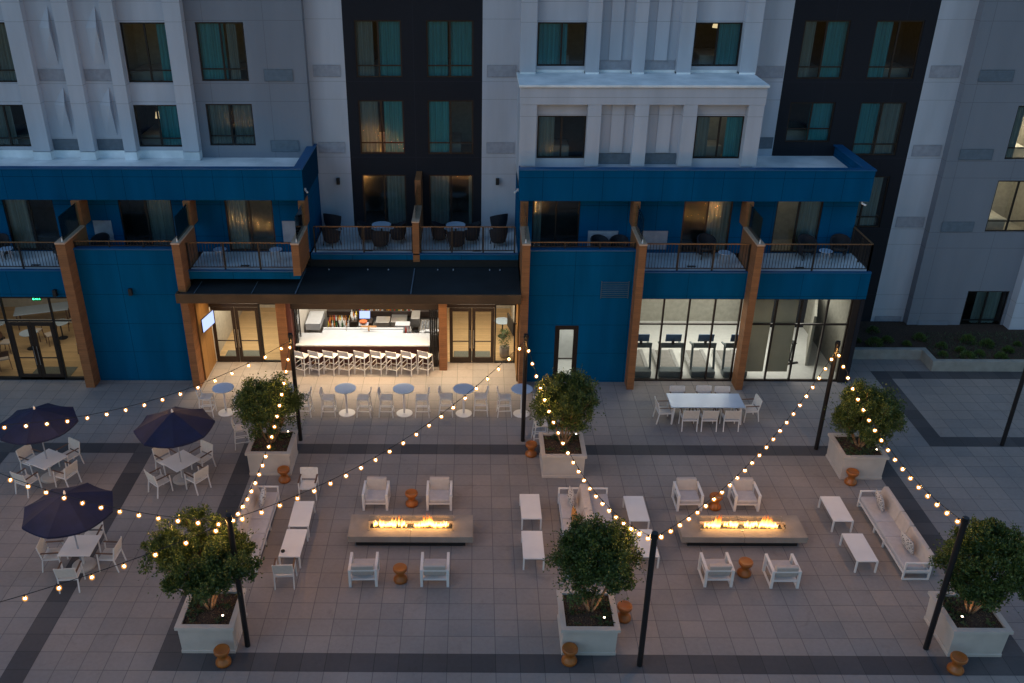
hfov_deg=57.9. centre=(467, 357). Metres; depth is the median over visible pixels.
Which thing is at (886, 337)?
shrub
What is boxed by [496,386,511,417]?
bar stool
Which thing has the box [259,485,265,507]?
throw pillow
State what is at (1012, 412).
light pole
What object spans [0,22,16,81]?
window
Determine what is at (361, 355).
bar stool
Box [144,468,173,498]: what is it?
dining chair
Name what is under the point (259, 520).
outdoor sofa
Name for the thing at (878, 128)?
window
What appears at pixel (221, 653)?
drum stool
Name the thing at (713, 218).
balcony door
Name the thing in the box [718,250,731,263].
side table
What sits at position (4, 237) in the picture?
wicker tub chair
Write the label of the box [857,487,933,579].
outdoor sofa
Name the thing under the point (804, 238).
wicker tub chair
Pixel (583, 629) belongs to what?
square planter
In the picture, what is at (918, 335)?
shrub
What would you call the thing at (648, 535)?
string light
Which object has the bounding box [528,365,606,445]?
evergreen tree
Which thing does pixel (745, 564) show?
drum stool
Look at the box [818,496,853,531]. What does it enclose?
coffee table
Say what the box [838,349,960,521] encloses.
string light
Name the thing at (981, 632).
square planter
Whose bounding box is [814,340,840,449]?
light pole
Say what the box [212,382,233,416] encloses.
table
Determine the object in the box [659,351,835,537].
string light
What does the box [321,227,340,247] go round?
wicker tub chair
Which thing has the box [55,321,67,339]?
cafe table
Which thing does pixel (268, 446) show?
string light
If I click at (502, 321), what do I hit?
cafe table
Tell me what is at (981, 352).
shrub
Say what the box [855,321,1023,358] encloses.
planting bed
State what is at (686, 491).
lounge armchair
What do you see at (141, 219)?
balcony door
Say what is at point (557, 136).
window
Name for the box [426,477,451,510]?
lounge armchair
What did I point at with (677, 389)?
dining chair
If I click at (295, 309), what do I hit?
folding door
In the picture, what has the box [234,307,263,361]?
door
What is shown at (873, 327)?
shrub
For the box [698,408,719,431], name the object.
dining chair
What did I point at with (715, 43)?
window
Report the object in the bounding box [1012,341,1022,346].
shrub
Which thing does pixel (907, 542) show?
throw pillow
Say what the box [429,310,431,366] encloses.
folding door
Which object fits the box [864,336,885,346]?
shrub
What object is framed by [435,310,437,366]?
folding door
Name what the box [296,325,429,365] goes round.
bar counter
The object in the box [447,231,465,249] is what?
wicker tub chair
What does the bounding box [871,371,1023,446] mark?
paving band
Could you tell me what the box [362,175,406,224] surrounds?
balcony door
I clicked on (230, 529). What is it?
light pole
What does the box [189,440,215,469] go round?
dining chair
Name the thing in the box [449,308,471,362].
door
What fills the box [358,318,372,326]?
register stand
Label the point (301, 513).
coffee table
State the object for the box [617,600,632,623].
drum stool
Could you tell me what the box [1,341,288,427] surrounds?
string light
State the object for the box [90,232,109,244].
wicker tub chair
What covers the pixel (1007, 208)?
window
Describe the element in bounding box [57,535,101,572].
dining table
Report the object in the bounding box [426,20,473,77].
window
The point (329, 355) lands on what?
bar stool
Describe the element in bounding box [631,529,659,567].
coffee table
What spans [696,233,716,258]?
wicker tub chair
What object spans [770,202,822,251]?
balcony door
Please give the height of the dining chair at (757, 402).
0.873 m
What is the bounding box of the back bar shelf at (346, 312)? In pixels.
[326,309,438,329]
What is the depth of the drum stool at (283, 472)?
29.96 m
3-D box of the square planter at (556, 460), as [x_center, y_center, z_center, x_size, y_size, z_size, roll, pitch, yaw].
[3.121,3.208,30.671,1.480,0.950,1.480,0,27,0]
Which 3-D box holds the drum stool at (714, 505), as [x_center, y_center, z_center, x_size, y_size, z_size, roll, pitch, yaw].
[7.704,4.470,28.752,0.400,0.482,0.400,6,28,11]
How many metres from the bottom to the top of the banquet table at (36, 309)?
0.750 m
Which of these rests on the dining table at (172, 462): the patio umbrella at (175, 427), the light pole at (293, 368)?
the patio umbrella at (175, 427)
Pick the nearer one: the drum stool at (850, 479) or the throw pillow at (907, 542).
the throw pillow at (907, 542)
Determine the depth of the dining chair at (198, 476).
29.42 m
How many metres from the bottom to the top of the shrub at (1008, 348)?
0.311 m
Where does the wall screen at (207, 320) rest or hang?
attached to the hotel building
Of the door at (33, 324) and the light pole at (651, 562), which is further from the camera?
the door at (33, 324)
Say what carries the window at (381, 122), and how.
in the hotel building
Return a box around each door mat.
[33,367,77,375]
[225,350,259,359]
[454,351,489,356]
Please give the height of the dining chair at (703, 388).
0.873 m
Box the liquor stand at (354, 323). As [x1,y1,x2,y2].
[349,314,358,326]
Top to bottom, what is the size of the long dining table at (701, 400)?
0.750 m
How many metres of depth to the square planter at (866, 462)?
30.14 m
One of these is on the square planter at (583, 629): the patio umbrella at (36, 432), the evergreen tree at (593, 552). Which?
the evergreen tree at (593, 552)
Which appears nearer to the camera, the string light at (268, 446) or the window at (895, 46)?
the string light at (268, 446)
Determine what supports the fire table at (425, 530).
on the paving
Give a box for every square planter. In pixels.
[174,588,246,652]
[245,429,297,475]
[538,432,586,477]
[556,589,620,655]
[826,433,889,479]
[924,591,1013,656]
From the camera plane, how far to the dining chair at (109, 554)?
26.12 m
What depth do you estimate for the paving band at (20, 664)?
26.48 m
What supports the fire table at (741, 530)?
on the paving
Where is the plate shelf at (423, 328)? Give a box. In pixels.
[419,319,438,335]
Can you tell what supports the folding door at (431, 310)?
in the hotel building
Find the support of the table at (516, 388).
on the paving
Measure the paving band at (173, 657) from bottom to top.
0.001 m
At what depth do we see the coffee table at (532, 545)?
26.59 m
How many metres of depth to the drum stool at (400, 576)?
25.69 m
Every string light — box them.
[0,473,225,524]
[0,523,225,601]
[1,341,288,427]
[233,339,290,520]
[233,344,521,519]
[526,341,649,538]
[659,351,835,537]
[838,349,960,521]
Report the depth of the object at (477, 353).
38.13 m
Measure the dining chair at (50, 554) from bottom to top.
0.873 m
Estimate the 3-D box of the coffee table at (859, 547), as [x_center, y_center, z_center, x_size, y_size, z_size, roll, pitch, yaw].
[11.256,5.612,26.623,0.610,0.420,1.250,0,27,1]
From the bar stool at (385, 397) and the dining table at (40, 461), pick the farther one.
the bar stool at (385, 397)
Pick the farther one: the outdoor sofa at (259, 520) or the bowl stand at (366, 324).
the bowl stand at (366, 324)
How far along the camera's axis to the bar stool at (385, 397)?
33.53 m
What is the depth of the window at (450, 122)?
37.03 m
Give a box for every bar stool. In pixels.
[195,386,216,416]
[231,417,249,449]
[294,351,311,376]
[298,386,313,417]
[307,350,325,375]
[319,387,337,417]
[322,350,340,375]
[337,351,353,376]
[353,350,370,376]
[356,387,372,417]
[370,350,385,375]
[377,386,394,417]
[385,351,400,376]
[401,350,417,376]
[415,387,429,417]
[417,350,433,375]
[473,385,488,416]
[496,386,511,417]
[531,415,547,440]
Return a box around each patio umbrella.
[0,403,78,458]
[22,483,112,565]
[133,406,214,478]
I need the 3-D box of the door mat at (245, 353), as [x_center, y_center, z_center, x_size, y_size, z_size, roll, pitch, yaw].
[-9.220,-0.122,38.059,1.500,0.012,0.840,0,27,0]
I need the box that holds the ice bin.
[395,321,409,331]
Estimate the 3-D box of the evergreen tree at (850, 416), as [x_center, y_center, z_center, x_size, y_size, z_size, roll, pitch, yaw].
[12.881,1.800,29.826,2.671,2.585,2.540,0,27,0]
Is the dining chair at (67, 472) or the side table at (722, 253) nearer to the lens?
the dining chair at (67, 472)
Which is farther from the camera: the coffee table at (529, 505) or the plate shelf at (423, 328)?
the plate shelf at (423, 328)
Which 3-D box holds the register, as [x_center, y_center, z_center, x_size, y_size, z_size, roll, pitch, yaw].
[-4.338,-1.753,38.934,0.440,0.400,0.230,0,27,0]
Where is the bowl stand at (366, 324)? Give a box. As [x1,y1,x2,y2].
[358,322,368,326]
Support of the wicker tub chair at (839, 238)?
on the hotel building
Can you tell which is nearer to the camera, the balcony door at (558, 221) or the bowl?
the balcony door at (558, 221)
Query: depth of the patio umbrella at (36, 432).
28.86 m
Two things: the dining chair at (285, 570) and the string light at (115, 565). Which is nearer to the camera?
the string light at (115, 565)
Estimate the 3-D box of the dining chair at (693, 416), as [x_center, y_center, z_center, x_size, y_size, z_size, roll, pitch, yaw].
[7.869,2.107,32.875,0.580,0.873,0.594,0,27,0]
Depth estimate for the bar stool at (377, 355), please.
36.36 m
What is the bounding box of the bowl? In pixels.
[359,319,366,323]
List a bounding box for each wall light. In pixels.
[52,289,57,296]
[128,288,132,295]
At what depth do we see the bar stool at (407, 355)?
36.35 m
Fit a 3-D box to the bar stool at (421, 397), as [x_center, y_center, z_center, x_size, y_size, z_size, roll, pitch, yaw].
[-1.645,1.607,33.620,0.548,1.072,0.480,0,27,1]
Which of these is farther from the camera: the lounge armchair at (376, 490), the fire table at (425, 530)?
the lounge armchair at (376, 490)
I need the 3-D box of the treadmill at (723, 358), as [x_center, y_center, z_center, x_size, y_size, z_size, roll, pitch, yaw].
[10.504,-0.488,36.836,0.975,1.793,2.100,0,27,0]
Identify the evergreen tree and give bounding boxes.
[135,503,267,610]
[225,366,309,443]
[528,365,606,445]
[542,506,645,611]
[824,378,908,449]
[928,514,1023,613]
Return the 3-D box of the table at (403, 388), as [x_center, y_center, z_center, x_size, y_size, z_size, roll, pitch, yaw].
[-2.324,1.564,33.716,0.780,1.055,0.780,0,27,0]
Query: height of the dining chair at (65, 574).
0.873 m
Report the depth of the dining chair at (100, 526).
27.08 m
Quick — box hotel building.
[0,0,1023,389]
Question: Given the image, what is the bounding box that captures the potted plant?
[498,328,510,357]
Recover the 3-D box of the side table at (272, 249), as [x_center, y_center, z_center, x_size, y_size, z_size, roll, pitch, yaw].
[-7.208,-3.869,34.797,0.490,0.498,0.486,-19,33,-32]
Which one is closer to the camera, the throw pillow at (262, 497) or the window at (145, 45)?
the throw pillow at (262, 497)
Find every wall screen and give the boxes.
[200,310,214,332]
[507,312,516,335]
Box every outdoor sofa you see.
[235,482,279,572]
[557,484,589,572]
[584,484,612,522]
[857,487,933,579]
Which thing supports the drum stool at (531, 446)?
on the paving
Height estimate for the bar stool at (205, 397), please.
1.072 m
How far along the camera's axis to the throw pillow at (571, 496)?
28.06 m
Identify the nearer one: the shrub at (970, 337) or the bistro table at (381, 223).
the bistro table at (381, 223)
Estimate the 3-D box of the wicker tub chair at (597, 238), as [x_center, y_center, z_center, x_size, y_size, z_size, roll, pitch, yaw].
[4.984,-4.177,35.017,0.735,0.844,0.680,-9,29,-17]
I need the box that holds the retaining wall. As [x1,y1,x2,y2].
[853,347,1023,371]
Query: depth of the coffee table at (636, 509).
28.10 m
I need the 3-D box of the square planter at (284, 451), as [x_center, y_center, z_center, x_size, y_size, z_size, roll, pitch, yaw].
[-6.488,3.138,30.805,1.480,0.950,1.480,0,27,0]
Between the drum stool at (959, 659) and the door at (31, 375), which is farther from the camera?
the door at (31, 375)
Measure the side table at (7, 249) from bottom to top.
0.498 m
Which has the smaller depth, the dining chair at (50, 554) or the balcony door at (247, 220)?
the dining chair at (50, 554)
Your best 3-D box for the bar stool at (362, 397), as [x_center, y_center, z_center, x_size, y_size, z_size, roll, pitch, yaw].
[-3.765,1.605,33.624,0.548,1.072,0.480,2,28,3]
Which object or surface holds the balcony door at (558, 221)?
in the hotel building
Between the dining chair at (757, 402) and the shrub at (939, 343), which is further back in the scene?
the shrub at (939, 343)
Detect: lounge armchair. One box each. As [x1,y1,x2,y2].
[348,552,379,586]
[362,476,389,510]
[420,552,449,586]
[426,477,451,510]
[671,477,703,510]
[697,552,734,586]
[727,477,761,511]
[762,553,801,588]
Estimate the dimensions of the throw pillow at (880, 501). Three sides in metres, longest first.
0.600 x 0.480 x 0.165 m
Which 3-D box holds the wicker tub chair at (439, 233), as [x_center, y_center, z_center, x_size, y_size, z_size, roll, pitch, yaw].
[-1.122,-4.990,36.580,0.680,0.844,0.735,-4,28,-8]
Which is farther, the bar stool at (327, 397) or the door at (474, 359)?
the door at (474, 359)
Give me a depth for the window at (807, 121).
36.70 m
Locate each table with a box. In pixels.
[0,246,13,261]
[0,321,4,340]
[13,301,70,330]
[19,329,37,350]
[25,449,67,483]
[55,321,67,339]
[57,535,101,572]
[160,450,200,484]
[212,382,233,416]
[213,247,226,262]
[269,247,281,262]
[278,529,308,567]
[288,501,315,537]
[335,383,355,416]
[347,514,472,545]
[372,221,390,230]
[391,314,407,332]
[393,383,413,416]
[446,221,464,230]
[453,383,473,417]
[494,317,506,337]
[511,384,532,417]
[519,494,541,529]
[521,531,544,569]
[622,496,649,530]
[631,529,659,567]
[666,393,745,424]
[675,515,807,545]
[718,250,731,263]
[818,248,832,263]
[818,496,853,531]
[839,533,878,572]
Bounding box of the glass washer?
[411,310,419,332]
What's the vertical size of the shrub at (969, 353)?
0.368 m
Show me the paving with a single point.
(494, 597)
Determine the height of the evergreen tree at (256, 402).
2.603 m
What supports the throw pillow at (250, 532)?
on the outdoor sofa at (259, 520)
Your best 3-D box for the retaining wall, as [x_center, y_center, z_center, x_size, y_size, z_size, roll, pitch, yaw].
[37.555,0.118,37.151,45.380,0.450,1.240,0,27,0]
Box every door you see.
[2,200,59,249]
[7,322,42,378]
[30,322,64,378]
[118,200,175,244]
[210,307,240,361]
[224,200,275,250]
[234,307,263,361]
[293,309,299,366]
[295,309,301,366]
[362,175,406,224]
[429,175,472,225]
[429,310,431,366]
[431,310,433,366]
[433,310,435,366]
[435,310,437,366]
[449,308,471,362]
[472,308,494,362]
[517,175,579,257]
[553,326,578,378]
[680,201,737,257]
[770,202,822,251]
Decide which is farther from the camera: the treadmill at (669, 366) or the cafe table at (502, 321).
the cafe table at (502, 321)
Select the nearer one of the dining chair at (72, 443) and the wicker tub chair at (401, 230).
the dining chair at (72, 443)
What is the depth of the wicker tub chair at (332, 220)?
37.40 m
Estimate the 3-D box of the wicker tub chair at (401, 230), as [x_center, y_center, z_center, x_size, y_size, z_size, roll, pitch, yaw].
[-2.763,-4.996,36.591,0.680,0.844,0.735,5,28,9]
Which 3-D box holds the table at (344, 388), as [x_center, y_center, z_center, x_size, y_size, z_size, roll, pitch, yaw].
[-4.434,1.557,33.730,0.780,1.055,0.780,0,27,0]
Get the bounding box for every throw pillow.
[246,527,252,541]
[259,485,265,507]
[568,486,574,507]
[571,507,577,519]
[875,489,884,512]
[901,531,913,554]
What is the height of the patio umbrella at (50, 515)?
2.630 m
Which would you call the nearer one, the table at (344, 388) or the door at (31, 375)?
the table at (344, 388)
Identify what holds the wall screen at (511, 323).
attached to the hotel building
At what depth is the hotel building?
35.26 m
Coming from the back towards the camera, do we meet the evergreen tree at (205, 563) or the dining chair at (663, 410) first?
the dining chair at (663, 410)
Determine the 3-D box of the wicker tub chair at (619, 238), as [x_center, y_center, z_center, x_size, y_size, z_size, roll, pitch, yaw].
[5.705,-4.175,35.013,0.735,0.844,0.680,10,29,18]
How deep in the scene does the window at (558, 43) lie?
34.89 m
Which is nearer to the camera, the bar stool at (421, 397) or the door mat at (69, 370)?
the bar stool at (421, 397)
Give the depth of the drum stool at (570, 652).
23.01 m
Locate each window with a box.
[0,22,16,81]
[0,105,30,145]
[120,22,172,81]
[133,105,181,146]
[195,22,248,80]
[206,104,255,144]
[354,20,402,76]
[358,100,404,153]
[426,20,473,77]
[428,100,472,153]
[536,116,585,157]
[537,22,586,65]
[691,22,742,65]
[692,116,744,157]
[785,102,835,141]
[796,20,850,78]
[852,102,905,154]
[854,176,889,226]
[866,20,924,78]
[960,291,1008,323]
[985,181,1023,230]
[1004,106,1023,158]
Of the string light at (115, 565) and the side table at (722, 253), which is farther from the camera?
the side table at (722, 253)
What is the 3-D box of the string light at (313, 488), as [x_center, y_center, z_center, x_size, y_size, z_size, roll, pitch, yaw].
[-1.859,2.046,26.388,0.124,1.052,12.307,20,33,33]
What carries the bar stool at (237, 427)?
on the paving
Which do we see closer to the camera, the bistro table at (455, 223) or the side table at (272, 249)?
the side table at (272, 249)
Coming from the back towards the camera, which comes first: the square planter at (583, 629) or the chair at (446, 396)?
the chair at (446, 396)
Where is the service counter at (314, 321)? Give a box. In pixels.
[305,311,324,332]
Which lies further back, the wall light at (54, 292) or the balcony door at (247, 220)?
the balcony door at (247, 220)
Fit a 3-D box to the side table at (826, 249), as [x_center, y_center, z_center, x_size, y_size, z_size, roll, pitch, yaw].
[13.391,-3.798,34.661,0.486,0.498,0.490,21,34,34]
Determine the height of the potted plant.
1.200 m
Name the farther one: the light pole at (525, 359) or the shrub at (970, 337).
the shrub at (970, 337)
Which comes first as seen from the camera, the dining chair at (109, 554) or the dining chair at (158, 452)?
the dining chair at (109, 554)
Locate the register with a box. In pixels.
[359,311,369,321]
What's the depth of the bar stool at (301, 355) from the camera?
36.35 m
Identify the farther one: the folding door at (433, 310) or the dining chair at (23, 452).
the folding door at (433, 310)
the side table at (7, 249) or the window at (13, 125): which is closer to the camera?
the side table at (7, 249)
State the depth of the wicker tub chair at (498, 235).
35.97 m
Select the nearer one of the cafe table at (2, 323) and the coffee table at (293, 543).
the coffee table at (293, 543)
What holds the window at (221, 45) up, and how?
in the hotel building
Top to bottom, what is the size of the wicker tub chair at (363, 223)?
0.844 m
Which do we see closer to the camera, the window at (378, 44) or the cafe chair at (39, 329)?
the window at (378, 44)
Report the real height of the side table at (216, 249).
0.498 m
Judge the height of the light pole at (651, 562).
4.140 m
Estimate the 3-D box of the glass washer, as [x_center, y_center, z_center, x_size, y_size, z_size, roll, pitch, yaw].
[-2.188,-1.318,39.126,0.360,1.150,0.820,0,27,0]
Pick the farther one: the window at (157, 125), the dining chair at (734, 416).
the window at (157, 125)
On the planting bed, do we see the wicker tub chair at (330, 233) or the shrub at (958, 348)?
the shrub at (958, 348)
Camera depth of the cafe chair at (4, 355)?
36.67 m
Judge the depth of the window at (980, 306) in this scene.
39.79 m
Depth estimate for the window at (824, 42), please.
35.35 m
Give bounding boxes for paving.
[0,359,1023,682]
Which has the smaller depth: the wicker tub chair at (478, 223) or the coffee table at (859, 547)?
the coffee table at (859, 547)
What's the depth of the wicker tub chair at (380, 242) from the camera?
35.66 m
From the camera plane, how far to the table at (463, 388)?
33.65 m
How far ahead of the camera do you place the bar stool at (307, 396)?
33.59 m
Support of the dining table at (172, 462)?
on the paving
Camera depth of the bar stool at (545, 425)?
31.92 m
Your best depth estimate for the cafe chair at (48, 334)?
38.69 m
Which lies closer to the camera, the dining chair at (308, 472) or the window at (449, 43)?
the dining chair at (308, 472)
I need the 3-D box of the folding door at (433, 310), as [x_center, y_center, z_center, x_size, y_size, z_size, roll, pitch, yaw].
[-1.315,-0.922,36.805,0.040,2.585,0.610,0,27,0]
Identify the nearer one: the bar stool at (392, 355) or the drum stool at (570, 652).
the drum stool at (570, 652)
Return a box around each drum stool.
[213,643,231,668]
[277,465,290,483]
[393,563,407,584]
[405,489,417,507]
[525,440,536,457]
[561,642,577,666]
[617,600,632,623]
[708,492,722,510]
[737,557,752,578]
[844,468,858,485]
[946,651,967,675]
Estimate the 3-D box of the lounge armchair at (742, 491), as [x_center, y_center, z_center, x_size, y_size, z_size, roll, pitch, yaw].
[8.645,4.260,28.866,0.800,0.750,0.799,0,27,0]
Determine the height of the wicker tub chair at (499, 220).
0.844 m
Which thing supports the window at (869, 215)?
in the hotel building
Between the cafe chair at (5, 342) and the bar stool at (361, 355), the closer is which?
the bar stool at (361, 355)
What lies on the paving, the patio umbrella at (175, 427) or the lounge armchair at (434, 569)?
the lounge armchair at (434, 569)
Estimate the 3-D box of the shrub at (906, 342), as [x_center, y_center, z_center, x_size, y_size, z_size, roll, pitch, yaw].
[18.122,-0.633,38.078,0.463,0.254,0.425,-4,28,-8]
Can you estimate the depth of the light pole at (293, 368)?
31.07 m
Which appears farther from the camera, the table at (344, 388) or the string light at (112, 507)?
the table at (344, 388)
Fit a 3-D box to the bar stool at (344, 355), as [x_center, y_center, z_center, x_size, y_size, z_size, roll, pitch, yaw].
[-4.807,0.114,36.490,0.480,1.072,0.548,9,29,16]
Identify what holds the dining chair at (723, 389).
on the paving
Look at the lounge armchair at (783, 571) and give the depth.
25.51 m
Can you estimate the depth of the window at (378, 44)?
35.39 m
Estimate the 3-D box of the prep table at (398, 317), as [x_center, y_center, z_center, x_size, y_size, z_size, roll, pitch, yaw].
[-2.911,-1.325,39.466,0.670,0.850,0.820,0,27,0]
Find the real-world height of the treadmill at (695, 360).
1.793 m
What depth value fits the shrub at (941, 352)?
37.20 m
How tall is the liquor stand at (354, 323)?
0.900 m
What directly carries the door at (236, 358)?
in the hotel building
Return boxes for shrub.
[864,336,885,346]
[865,325,880,333]
[881,335,893,343]
[901,340,911,345]
[912,332,927,341]
[935,341,947,348]
[936,350,948,356]
[954,346,966,352]
[958,333,976,344]
[959,350,976,358]
[974,349,986,356]
[977,338,996,348]
[994,351,1008,358]
[1001,344,1014,353]
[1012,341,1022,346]
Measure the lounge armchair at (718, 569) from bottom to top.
0.750 m
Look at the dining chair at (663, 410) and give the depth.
33.22 m
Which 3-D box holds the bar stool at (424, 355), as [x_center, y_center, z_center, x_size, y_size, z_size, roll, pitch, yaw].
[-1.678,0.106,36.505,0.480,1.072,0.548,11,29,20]
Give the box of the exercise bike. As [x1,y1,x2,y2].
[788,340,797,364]
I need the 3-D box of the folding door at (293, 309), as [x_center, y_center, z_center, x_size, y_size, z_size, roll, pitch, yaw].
[-6.775,-0.932,36.823,0.040,2.585,0.610,0,27,0]
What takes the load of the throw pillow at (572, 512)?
on the outdoor sofa at (580, 507)
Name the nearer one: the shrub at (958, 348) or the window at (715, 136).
the window at (715, 136)
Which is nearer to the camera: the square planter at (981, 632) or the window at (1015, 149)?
the square planter at (981, 632)
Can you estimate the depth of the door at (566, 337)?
36.89 m
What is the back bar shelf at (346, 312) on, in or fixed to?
on the hotel building
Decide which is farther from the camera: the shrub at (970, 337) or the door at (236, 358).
the shrub at (970, 337)
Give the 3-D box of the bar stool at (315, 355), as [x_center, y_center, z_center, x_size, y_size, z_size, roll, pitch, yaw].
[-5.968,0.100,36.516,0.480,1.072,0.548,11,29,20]
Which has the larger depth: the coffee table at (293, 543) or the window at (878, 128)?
the window at (878, 128)
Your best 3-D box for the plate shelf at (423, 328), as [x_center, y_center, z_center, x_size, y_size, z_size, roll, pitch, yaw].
[-1.617,-0.953,38.804,0.770,0.800,1.520,0,27,0]
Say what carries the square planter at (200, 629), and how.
on the paving
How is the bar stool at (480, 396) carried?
on the paving
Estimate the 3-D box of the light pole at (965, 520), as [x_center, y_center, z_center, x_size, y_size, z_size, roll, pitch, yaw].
[11.700,5.584,22.648,0.180,4.140,0.180,0,27,0]
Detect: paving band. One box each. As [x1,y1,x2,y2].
[0,443,152,682]
[152,444,1023,674]
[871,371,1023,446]
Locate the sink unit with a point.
(383, 321)
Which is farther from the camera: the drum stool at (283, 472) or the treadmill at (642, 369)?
the treadmill at (642, 369)
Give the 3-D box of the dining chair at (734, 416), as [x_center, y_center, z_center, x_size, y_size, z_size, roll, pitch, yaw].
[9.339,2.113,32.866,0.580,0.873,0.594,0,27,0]
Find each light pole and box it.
[225,513,250,647]
[288,333,302,440]
[521,333,528,441]
[637,531,658,666]
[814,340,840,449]
[923,516,969,650]
[1000,369,1023,445]
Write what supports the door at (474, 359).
in the hotel building
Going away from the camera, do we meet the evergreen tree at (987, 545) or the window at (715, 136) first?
the evergreen tree at (987, 545)
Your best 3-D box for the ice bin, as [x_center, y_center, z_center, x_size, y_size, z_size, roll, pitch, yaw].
[-2.721,-1.047,38.877,0.620,0.900,0.420,0,27,0]
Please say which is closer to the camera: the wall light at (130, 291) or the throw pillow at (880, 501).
the throw pillow at (880, 501)
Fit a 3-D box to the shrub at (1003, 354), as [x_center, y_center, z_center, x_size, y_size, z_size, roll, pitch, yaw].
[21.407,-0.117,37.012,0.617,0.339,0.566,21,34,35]
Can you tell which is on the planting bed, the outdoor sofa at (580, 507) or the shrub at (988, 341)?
the shrub at (988, 341)
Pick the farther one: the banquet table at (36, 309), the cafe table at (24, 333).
the banquet table at (36, 309)
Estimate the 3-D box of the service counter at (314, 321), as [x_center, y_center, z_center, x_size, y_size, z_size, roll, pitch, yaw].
[-6.458,-1.287,39.262,0.620,0.970,1.270,0,27,0]
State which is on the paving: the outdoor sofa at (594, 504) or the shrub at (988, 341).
the outdoor sofa at (594, 504)
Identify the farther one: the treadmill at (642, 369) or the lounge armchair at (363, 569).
the treadmill at (642, 369)
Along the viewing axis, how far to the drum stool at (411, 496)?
28.82 m
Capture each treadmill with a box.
[635,334,651,376]
[651,334,683,377]
[684,334,716,377]
[712,334,746,377]
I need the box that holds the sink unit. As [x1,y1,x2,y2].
[375,316,390,326]
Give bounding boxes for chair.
[0,233,12,259]
[0,331,11,353]
[0,351,12,370]
[10,468,41,497]
[15,445,41,475]
[31,321,44,341]
[36,538,68,572]
[44,325,60,345]
[52,460,81,487]
[53,561,85,593]
[56,437,84,466]
[78,521,107,552]
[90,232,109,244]
[95,536,126,572]
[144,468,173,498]
[152,448,176,476]
[184,465,211,495]
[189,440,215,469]
[272,557,296,589]
[297,467,319,500]
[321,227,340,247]
[323,213,341,229]
[357,221,372,243]
[371,231,389,249]
[389,221,405,243]
[431,221,447,243]
[438,385,453,416]
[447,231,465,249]
[465,221,480,241]
[489,228,507,247]
[490,214,507,228]
[590,234,609,245]
[609,234,628,247]
[652,396,672,424]
[669,386,685,411]
[678,408,699,431]
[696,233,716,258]
[696,385,712,410]
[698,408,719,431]
[714,386,731,410]
[719,408,741,431]
[739,394,762,422]
[796,234,817,260]
[830,233,850,259]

